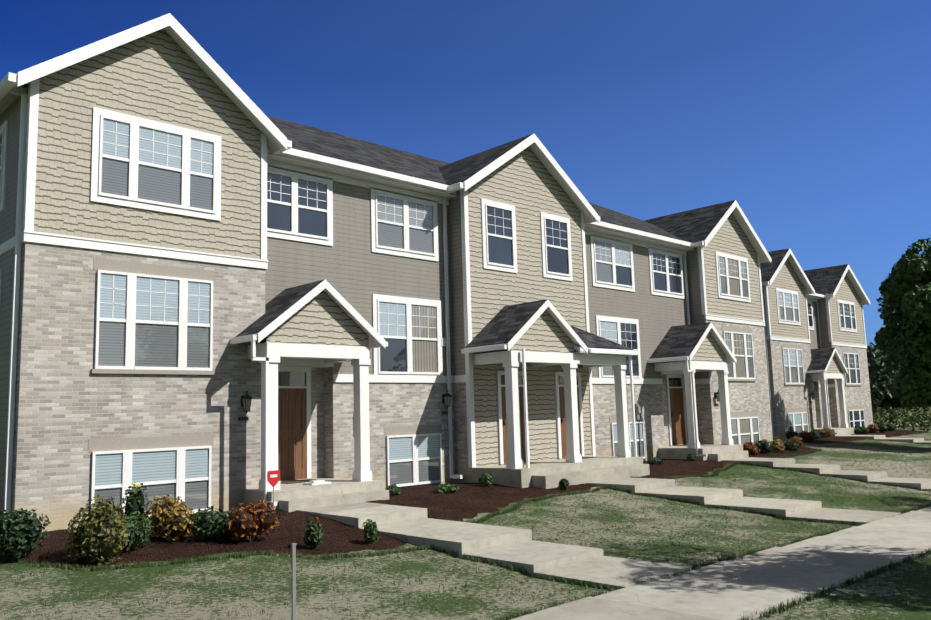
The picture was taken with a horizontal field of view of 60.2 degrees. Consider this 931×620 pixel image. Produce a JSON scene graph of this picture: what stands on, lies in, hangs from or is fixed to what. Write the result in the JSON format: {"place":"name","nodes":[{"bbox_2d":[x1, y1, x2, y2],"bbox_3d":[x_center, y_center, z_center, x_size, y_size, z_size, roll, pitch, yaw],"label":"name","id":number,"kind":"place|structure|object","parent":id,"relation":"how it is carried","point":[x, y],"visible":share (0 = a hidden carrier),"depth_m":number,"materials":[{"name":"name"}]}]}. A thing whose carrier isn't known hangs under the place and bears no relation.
{"place":"outdoors","nodes":[
{"label":"outdoors","id":0,"kind":"place"},
{"bbox_2d":[0,407,930,619],"bbox_3d":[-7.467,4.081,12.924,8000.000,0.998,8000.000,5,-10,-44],"label":"lawn","id":1,"kind":"structure","parent":0,"point":[365,599],"depth_m":10.13,"materials":[{"name":"green plant"}]},
{"bbox_2d":[267,470,279,509],"bbox_3d":[-3.433,3.293,14.367,0.260,0.830,0.024,5,-10,-44],"label":"security sign","id":2,"kind":"object","parent":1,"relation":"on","point":[273,478],"visible":0.88,"depth_m":14.38,"materials":[{"name":"red plastic"}]},
{"bbox_2d":[291,543,295,619],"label":"post","id":3,"kind":"object","parent":1,"relation":"on","point":[293,571],"visible":1,"depth_m":6.99,"materials":[{"name":"grey metal"}]},
{"bbox_2d":[0,13,772,531],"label":"townhouse block","id":4,"kind":"structure","parent":1,"relation":"on","point":[220,289],"depth_m":17.16,"materials":[{"name":"brick"}]},
{"bbox_2d":[3,429,927,567],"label":"mulch beds","id":5,"kind":"object","parent":1,"relation":"on","point":[469,500],"visible":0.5,"depth_m":13.30,"materials":[{"name":"brown soil"}]},
{"bbox_2d":[0,423,896,565],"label":"foundation shrubs","id":6,"kind":"object","parent":5,"relation":"on","point":[102,531],"visible":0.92,"depth_m":11.71,"materials":[{"name":"green plant"}]},
{"bbox_2d":[244,478,690,588],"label":"walk","id":7,"kind":"structure","parent":1,"relation":"on","point":[343,500],"depth_m":12.23,"materials":[{"name":"concrete"}]},
{"bbox_2d":[280,403,718,484],"bbox_3d":[2.611,3.386,22.146,17.060,1.400,1.370,5,-10,-44],"label":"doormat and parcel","id":8,"kind":"object","parent":7,"relation":"on","point":[319,482],"visible":0.73,"depth_m":16.75,"materials":[{"name":"paper"}]},
{"bbox_2d":[472,456,900,524],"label":"walk","id":9,"kind":"structure","parent":1,"relation":"on","point":[614,472],"depth_m":18.52,"materials":[{"name":"concrete"}]},
{"bbox_2d":[658,444,930,490],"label":"walk","id":10,"kind":"structure","parent":1,"relation":"on","point":[735,453],"depth_m":24.29,"materials":[{"name":"concrete"}]},
{"bbox_2d":[760,248,872,439],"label":"townhouse block","id":11,"kind":"structure","parent":1,"relation":"on","point":[816,351],"depth_m":40.61,"materials":[{"name":"brick"}]},
{"bbox_2d":[813,427,930,443],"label":"walk","id":12,"kind":"structure","parent":1,"relation":"on","point":[846,432],"depth_m":38.58,"materials":[{"name":"concrete"}]},
{"bbox_2d":[866,342,900,411],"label":"tree","id":13,"kind":"object","parent":1,"relation":"on","point":[878,375],"visible":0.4,"depth_m":75.47,"materials":[{"name":"green plant"}]},
{"bbox_2d":[872,365,927,413],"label":"tree","id":14,"kind":"object","parent":1,"relation":"on","point":[889,401],"visible":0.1,"depth_m":81.24,"materials":[{"name":"green plant"}]},
{"bbox_2d":[872,407,930,430],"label":"hedge","id":15,"kind":"object","parent":1,"relation":"on","point":[907,417],"visible":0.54,"depth_m":50.67,"materials":[{"name":"green plant"}]},
{"bbox_2d":[874,238,930,406],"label":"tree","id":16,"kind":"object","parent":1,"relation":"on","point":[904,289],"visible":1,"depth_m":33.20,"materials":[{"name":"green plant"}]},
{"bbox_2d":[0,0,930,347],"label":"sky","id":17,"kind":"structure","parent":0,"point":[812,116],"materials":[{"name":"blue"}]},
{"bbox_2d":[511,506,930,619],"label":"sidewalk","id":18,"kind":"structure","parent":0,"point":[767,579],"depth_m":9.77,"materials":[{"name":"concrete"}]}
]}

